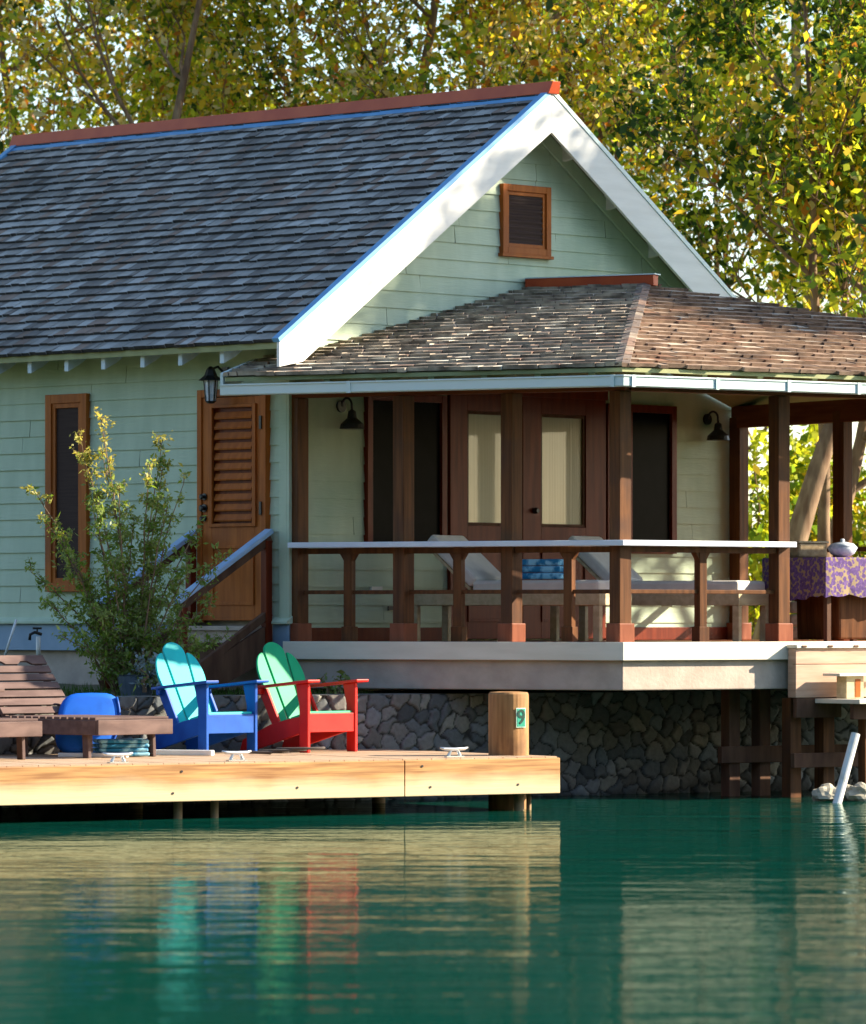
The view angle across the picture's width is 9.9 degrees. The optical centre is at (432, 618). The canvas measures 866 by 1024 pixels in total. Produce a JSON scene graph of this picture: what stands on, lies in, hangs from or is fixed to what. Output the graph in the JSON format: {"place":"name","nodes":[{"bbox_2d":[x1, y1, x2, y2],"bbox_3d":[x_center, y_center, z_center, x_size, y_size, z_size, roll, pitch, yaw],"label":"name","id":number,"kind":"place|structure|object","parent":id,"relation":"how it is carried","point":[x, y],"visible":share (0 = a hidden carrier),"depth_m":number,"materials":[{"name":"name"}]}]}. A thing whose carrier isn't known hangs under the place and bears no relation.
{"place":"outdoors","nodes":[
{"label":"outdoors","id":0,"kind":"place"},
{"bbox_2d":[30,608,787,695],"bbox_3d":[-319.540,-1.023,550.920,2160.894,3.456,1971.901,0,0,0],"label":"ground","id":1,"kind":"structure","parent":0,"point":[94,686],"depth_m":46.67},
{"bbox_2d":[28,627,41,654],"bbox_3d":[-3.544,0.224,44.590,0.127,0.296,0.048,0,0,-14],"label":"garden tap","id":2,"kind":"object","parent":1,"relation":"on","point":[38,645],"visible":0.91,"depth_m":44.59,"materials":[{"name":"metal"}]},
{"bbox_2d":[0,0,90,152],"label":"shade tree","id":3,"kind":"object","parent":1,"relation":"on","point":[10,5],"visible":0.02,"depth_m":59.66,"materials":[{"name":"green plant"}]},
{"bbox_2d":[20,407,233,695],"bbox_3d":[-2.695,-0.554,43.957,1.869,2.627,1.139,0,0,0],"label":"airy shrub","id":4,"kind":"object","parent":1,"relation":"on","point":[137,637],"visible":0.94,"depth_m":43.87,"materials":[{"name":"green plant"}]},
{"bbox_2d":[117,675,154,695],"bbox_3d":[-2.591,0.594,43.750,0.360,0.212,0.360,0,0,0],"label":"plant tub","id":5,"kind":"object","parent":1,"relation":"on","point":[126,687],"visible":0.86,"depth_m":43.62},
{"bbox_2d":[0,0,297,153],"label":"shade tree","id":6,"kind":"object","parent":1,"relation":"on","point":[5,72],"visible":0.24,"depth_m":63.93,"materials":[{"name":"green plant"}]},
{"bbox_2d":[127,648,172,692],"bbox_3d":[-2.439,0.455,43.647,0.471,0.402,0.442,0,0,0],"label":"silver shrub","id":7,"kind":"object","parent":1,"relation":"on","point":[147,673],"visible":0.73,"depth_m":43.58,"materials":[{"name":"green plant"}]},
{"bbox_2d":[97,529,273,692],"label":"entry stairs","id":8,"kind":"structure","parent":1,"relation":"on","point":[228,661],"depth_m":45.31,"materials":[{"name":"wood"}]},
{"bbox_2d":[31,682,372,695],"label":"grass","id":9,"kind":"structure","parent":1,"relation":"on","point":[91,690],"depth_m":44.57,"materials":[{"name":"green plant"}]},
{"bbox_2d":[0,0,458,152],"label":"shade tree","id":10,"kind":"object","parent":1,"relation":"on","point":[181,107],"visible":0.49,"depth_m":57.19,"materials":[{"name":"green plant"}]},
{"bbox_2d":[2,0,532,125],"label":"shade tree","id":11,"kind":"object","parent":1,"relation":"on","point":[129,17],"visible":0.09,"depth_m":65.41,"materials":[{"name":"green plant"}]},
{"bbox_2d":[316,670,350,693],"bbox_3d":[-0.861,0.596,44.779,0.326,0.283,0.327,0,0,38],"label":"wall weed","id":12,"kind":"object","parent":1,"relation":"on","point":[336,688],"depth_m":44.76,"materials":[{"name":"green plant"}]},
{"bbox_2d":[87,0,668,164],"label":"shade tree","id":13,"kind":"object","parent":1,"relation":"on","point":[266,34],"visible":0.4,"depth_m":57.65,"materials":[{"name":"green plant"}]},
{"bbox_2d":[0,81,865,795],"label":"cottage","id":14,"kind":"structure","parent":1,"relation":"on","point":[516,323],"depth_m":46.76,"materials":[{"name":"wood"}]},
{"bbox_2d":[4,619,16,654],"bbox_3d":[-3.767,0.168,44.650,0.022,0.328,0.156,0,0,43],"label":"garden stake","id":15,"kind":"object","parent":14,"relation":"attached to","point":[10,637],"visible":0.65,"depth_m":44.64,"materials":[{"name":"plastic"}]},
{"bbox_2d":[45,393,90,591],"bbox_3d":[-3.461,-1.192,47.442,0.584,1.871,0.060,0,0,44],"label":"window","id":16,"kind":"structure","parent":14,"relation":"in","point":[65,414],"depth_m":47.47,"materials":[{"name":"brown wood"}]},
{"bbox_2d":[198,366,228,403],"bbox_3d":[-2.015,-2.146,45.855,0.199,0.352,0.309,0,0,30],"label":"wall lantern","id":17,"kind":"object","parent":14,"relation":"attached to","point":[210,378],"depth_m":45.78,"materials":[{"name":"black metal"}]},
{"bbox_2d":[197,389,270,622],"bbox_3d":[-1.842,-1.035,45.843,0.910,2.142,0.115,0,0,44],"label":"side door","id":18,"kind":"structure","parent":14,"relation":"in","point":[234,482],"depth_m":45.85,"materials":[{"name":"brown wood"}]},
{"bbox_2d":[336,397,364,428],"bbox_3d":[-0.753,-1.882,45.763,0.267,0.295,0.229,0,0,44],"label":"wall lamp","id":19,"kind":"object","parent":14,"relation":"attached to","point":[352,421],"visible":0.99,"depth_m":45.71,"materials":[{"name":"black metal"}]},
{"bbox_2d":[363,395,446,547],"bbox_3d":[-0.253,-1.362,46.458,0.060,1.447,1.056,0,0,44],"label":"porch window","id":20,"kind":"structure","parent":14,"relation":"in","point":[430,411],"depth_m":46.56,"materials":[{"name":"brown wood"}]},
{"bbox_2d":[447,394,500,638],"bbox_3d":[0.489,-0.961,47.202,0.056,2.301,0.970,0,0,44],"label":"porch door","id":21,"kind":"structure","parent":14,"relation":"in","point":[473,420],"depth_m":47.12,"materials":[{"name":"brown wood"}]},
{"bbox_2d":[414,535,631,641],"bbox_3d":[0.800,-0.279,45.500,1.900,0.973,0.700,0,0,27],"label":"porch lounger","id":22,"kind":"object","parent":14,"relation":"on","point":[482,572],"visible":0.51,"depth_m":45.34,"materials":[{"name":"grey fabric"}]},
{"bbox_2d":[522,559,562,578],"bbox_3d":[0.956,-0.449,45.443,0.570,0.182,0.240,0,0,27],"label":"beach towel","id":23,"kind":"object","parent":22,"relation":"on","point":[542,568],"visible":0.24,"depth_m":45.31,"materials":[{"name":"blue fabric"}]},
{"bbox_2d":[498,183,553,259],"bbox_3d":[0.883,-3.776,47.625,0.075,0.689,0.712,0,0,44],"label":"attic window","id":24,"kind":"structure","parent":14,"relation":"in","point":[525,210],"depth_m":47.62,"materials":[{"name":"brown wood"}]},
{"bbox_2d":[522,397,605,638],"bbox_3d":[1.267,-0.961,47.981,0.092,2.301,1.176,0,0,44],"label":"porch door","id":25,"kind":"structure","parent":14,"relation":"in","point":[564,440],"depth_m":47.98,"materials":[{"name":"brown wood"}]},
{"bbox_2d":[606,403,676,553],"bbox_3d":[2.023,-1.362,48.816,0.060,1.447,1.015,0,0,44],"label":"porch window","id":26,"kind":"structure","parent":14,"relation":"in","point":[653,427],"depth_m":48.95,"materials":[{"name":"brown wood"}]},
{"bbox_2d":[550,536,768,641],"bbox_3d":[2.080,-0.279,46.050,1.900,0.973,0.700,0,0,27],"label":"porch lounger","id":27,"kind":"object","parent":14,"relation":"on","point":[595,565],"visible":0.62,"depth_m":45.74,"materials":[{"name":"grey fabric"}]},
{"bbox_2d":[703,411,729,440],"bbox_3d":[2.802,-1.910,49.444,0.267,0.295,0.229,0,0,44],"label":"wall lamp","id":28,"kind":"object","parent":14,"relation":"attached to","point":[717,433],"visible":1,"depth_m":49.40,"materials":[{"name":"black metal"}]},
{"bbox_2d":[797,594,865,640],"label":"porch table","id":29,"kind":"object","parent":14,"relation":"on","point":[829,618],"visible":0.59,"depth_m":45.72,"materials":[{"name":"brown wood"}]},
{"bbox_2d":[762,557,865,601],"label":"tablecloth","id":30,"kind":"object","parent":29,"relation":"on","point":[825,577],"visible":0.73,"depth_m":45.48,"materials":[{"name":"fabric"}]},
{"bbox_2d":[790,541,828,557],"bbox_3d":[3.430,-0.639,46.150,0.360,0.149,0.260,0,0,-35],"label":"storage box","id":31,"kind":"object","parent":30,"relation":"on","point":[810,549],"visible":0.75,"depth_m":46.04,"materials":[{"name":"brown wood"}]},
{"bbox_2d":[828,539,856,556],"bbox_3d":[3.753,-0.649,45.900,0.280,0.169,0.280,0,0,0],"label":"china bowl","id":32,"kind":"object","parent":30,"relation":"on","point":[842,548],"visible":0.97,"depth_m":45.81,"materials":[{"name":"white ceramic"}]},
{"bbox_2d":[226,0,673,110],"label":"shade tree","id":33,"kind":"object","parent":1,"relation":"on","point":[468,22],"visible":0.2,"depth_m":59.48,"materials":[{"name":"green plant"}]},
{"bbox_2d":[268,0,785,153],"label":"shade tree","id":34,"kind":"object","parent":1,"relation":"on","point":[598,39],"visible":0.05,"depth_m":65.51,"materials":[{"name":"green plant"}]},
{"bbox_2d":[282,0,851,289],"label":"shade tree","id":35,"kind":"object","parent":1,"relation":"on","point":[599,55],"visible":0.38,"depth_m":55.88,"materials":[{"name":"green plant"}]},
{"bbox_2d":[564,0,862,514],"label":"shade tree","id":36,"kind":"object","parent":1,"relation":"on","point":[661,187],"visible":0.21,"depth_m":57.79,"materials":[{"name":"green plant"}]},
{"bbox_2d":[583,0,865,556],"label":"shade tree","id":37,"kind":"object","parent":1,"relation":"on","point":[747,16],"visible":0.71,"depth_m":53.69,"materials":[{"name":"green plant"}]},
{"bbox_2d":[583,0,865,452],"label":"shade tree","id":38,"kind":"object","parent":1,"relation":"on","point":[758,94],"visible":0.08,"depth_m":66.13,"materials":[{"name":"green plant"}]},
{"bbox_2d":[668,1,865,639],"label":"leaning tree","id":39,"kind":"object","parent":1,"relation":"on","point":[803,516],"visible":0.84,"depth_m":53.16,"materials":[{"name":"green plant"}]},
{"bbox_2d":[692,12,862,281],"bbox_3d":[6.515,-6.105,60.476,7.184,14.002,9.193,0,0,7],"label":"shade tree","id":40,"kind":"object","parent":1,"relation":"on","point":[786,68],"visible":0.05,"depth_m":63.44,"materials":[{"name":"green plant"}]},
{"bbox_2d":[748,425,832,638],"bbox_3d":[3.704,-0.756,55.876,1.697,3.010,2.035,0,0,38],"label":"leafy bush","id":41,"kind":"object","parent":1,"relation":"on","point":[757,532],"visible":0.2,"depth_m":55.69,"materials":[{"name":"green plant"}]},
{"bbox_2d":[729,6,865,639],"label":"leaning tree","id":42,"kind":"object","parent":1,"relation":"on","point":[795,252],"visible":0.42,"depth_m":54.13,"materials":[{"name":"green plant"}]},
{"bbox_2d":[753,424,865,613],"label":"leafy bush","id":43,"kind":"object","parent":1,"relation":"on","point":[856,535],"visible":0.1,"depth_m":56.34,"materials":[{"name":"green plant"}]},
{"bbox_2d":[763,0,858,89],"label":"shade tree","id":44,"kind":"object","parent":1,"relation":"on","point":[784,26],"visible":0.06,"depth_m":66.88,"materials":[{"name":"green plant"}]},
{"bbox_2d":[805,459,865,556],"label":"leafy bush","id":45,"kind":"object","parent":1,"relation":"on","point":[861,519],"visible":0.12,"depth_m":56.72,"materials":[{"name":"green plant"}]},
{"bbox_2d":[0,790,865,1023],"bbox_3d":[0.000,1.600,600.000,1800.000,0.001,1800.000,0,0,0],"label":"water","id":46,"kind":"structure","parent":0,"point":[746,907],"depth_m":27.28,"materials":[{"name":"teal liquid"}]},
{"bbox_2d":[0,749,559,818],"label":"wooden dock","id":47,"kind":"object","parent":46,"relation":"in","point":[376,775],"visible":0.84,"depth_m":40.51,"materials":[{"name":"brown wood"}]},
{"bbox_2d":[0,688,41,759],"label":"slatted lounger","id":48,"kind":"object","parent":47,"relation":"on","point":[20,729],"visible":1,"depth_m":40.58,"materials":[{"name":"brown wood"}]},
{"bbox_2d":[0,655,172,757],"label":"slatted lounger","id":49,"kind":"object","parent":47,"relation":"on","point":[86,727],"visible":0.92,"depth_m":41.94,"materials":[{"name":"brown wood"}]},
{"bbox_2d":[55,693,120,752],"bbox_3d":[-2.922,0.883,42.349,0.575,0.512,0.188,0,0,-18],"label":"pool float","id":50,"kind":"object","parent":47,"relation":"on","point":[91,704],"visible":0.53,"depth_m":42.34,"materials":[{"name":"blue plastic"}]},
{"bbox_2d":[58,753,128,757],"bbox_3d":[-2.809,1.127,41.400,0.600,0.035,0.060,0,0,15],"label":"wood batten","id":51,"kind":"object","parent":47,"relation":"on","point":[78,755],"visible":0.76,"depth_m":41.40,"materials":[{"name":"wood"}]},
{"bbox_2d":[102,752,132,762],"bbox_3d":[-2.503,1.102,39.762,0.274,0.087,0.050,0,0,-32],"label":"dock cleat","id":52,"kind":"object","parent":47,"relation":"on","point":[114,755],"visible":1,"depth_m":39.75,"materials":[{"name":"metal"}]},
{"bbox_2d":[92,739,149,755],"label":"folded towels","id":53,"kind":"object","parent":47,"relation":"on","point":[135,747],"visible":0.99,"depth_m":41.59,"materials":[{"name":"blue fabric"}]},
{"bbox_2d":[156,750,213,755],"bbox_3d":[-2.100,1.123,42.000,0.550,0.045,0.070,0,0,20],"label":"wood batten","id":54,"kind":"object","parent":47,"relation":"on","point":[189,752],"visible":0.76,"depth_m":41.95,"materials":[{"name":"white wood"}]},
{"bbox_2d":[143,642,268,751],"bbox_3d":[-1.996,0.674,42.781,0.948,0.944,0.760,0,0,44],"label":"adirondack chair","id":55,"kind":"object","parent":47,"relation":"on","point":[202,723],"visible":0.93,"depth_m":42.71,"materials":[{"name":"blue paint"}]},
{"bbox_2d":[222,750,251,760],"bbox_3d":[-1.582,1.102,40.342,0.274,0.087,0.050,0,0,-32],"label":"dock cleat","id":56,"kind":"object","parent":47,"relation":"on","point":[233,753],"visible":1,"depth_m":40.33,"materials":[{"name":"metal"}]},
{"bbox_2d":[248,746,324,754],"bbox_3d":[-1.269,1.110,42.201,0.723,0.070,0.162,0,0,0],"label":"mooring rope","id":57,"kind":"object","parent":47,"relation":"on","point":[280,750],"visible":0.87,"depth_m":42.13,"materials":[{"name":"beige fabric"}]},
{"bbox_2d":[240,642,368,752],"bbox_3d":[-1.151,0.674,43.271,0.948,0.944,0.760,0,0,44],"label":"adirondack chair","id":58,"kind":"object","parent":47,"relation":"on","point":[301,721],"visible":0.96,"depth_m":43.20,"materials":[{"name":"red paint"}]},
{"bbox_2d":[440,746,467,756],"bbox_3d":[0.175,1.102,41.448,0.274,0.087,0.050,0,0,-32],"label":"dock cleat","id":59,"kind":"object","parent":47,"relation":"on","point":[456,749],"visible":1,"depth_m":41.43,"materials":[{"name":"metal"}]},
{"bbox_2d":[0,690,865,807],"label":"stone wall","id":60,"kind":"structure","parent":46,"relation":"in","point":[619,742],"depth_m":45.46,"materials":[{"name":"grey stone"}]},
{"bbox_2d":[488,691,528,809],"bbox_3d":[0.636,1.130,42.148,0.340,1.036,0.343,0,0,0],"label":"mooring post","id":61,"kind":"object","parent":46,"relation":"in","point":[508,723],"visible":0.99,"depth_m":42.00,"materials":[{"name":"brown wood"}]},
{"bbox_2d":[811,783,835,800],"bbox_3d":[3.461,1.545,43.998,0.273,0.202,0.270,0,0,3],"label":"rock","id":62,"kind":"object","parent":46,"relation":"in","point":[824,792],"visible":0.68,"depth_m":43.91,"materials":[{"name":"grey stone"}]},
{"bbox_2d":[782,645,865,797],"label":"landing stage","id":63,"kind":"object","parent":46,"relation":"in","point":[838,672],"visible":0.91,"depth_m":44.84,"materials":[{"name":"brown wood"}]},
{"bbox_2d":[833,732,859,802],"bbox_3d":[3.591,1.310,43.525,0.308,0.647,0.080,0,0,-40],"label":"mooring pole","id":64,"kind":"object","parent":46,"relation":"in","point":[846,767],"visible":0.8,"depth_m":43.50,"materials":[{"name":"plastic"}]},
{"bbox_2d":[843,782,865,800],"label":"rock","id":65,"kind":"object","parent":46,"relation":"in","point":[856,792],"visible":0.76,"depth_m":43.89,"materials":[{"name":"grey stone"}]},
{"bbox_2d":[0,0,865,574],"label":"sky","id":66,"kind":"structure","parent":0,"point":[414,29],"materials":[{"name":"white"}]},
{"bbox_2d":[790,601,815,639],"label":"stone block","id":67,"kind":"structure","parent":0,"point":[793,609],"depth_m":47.46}
]}

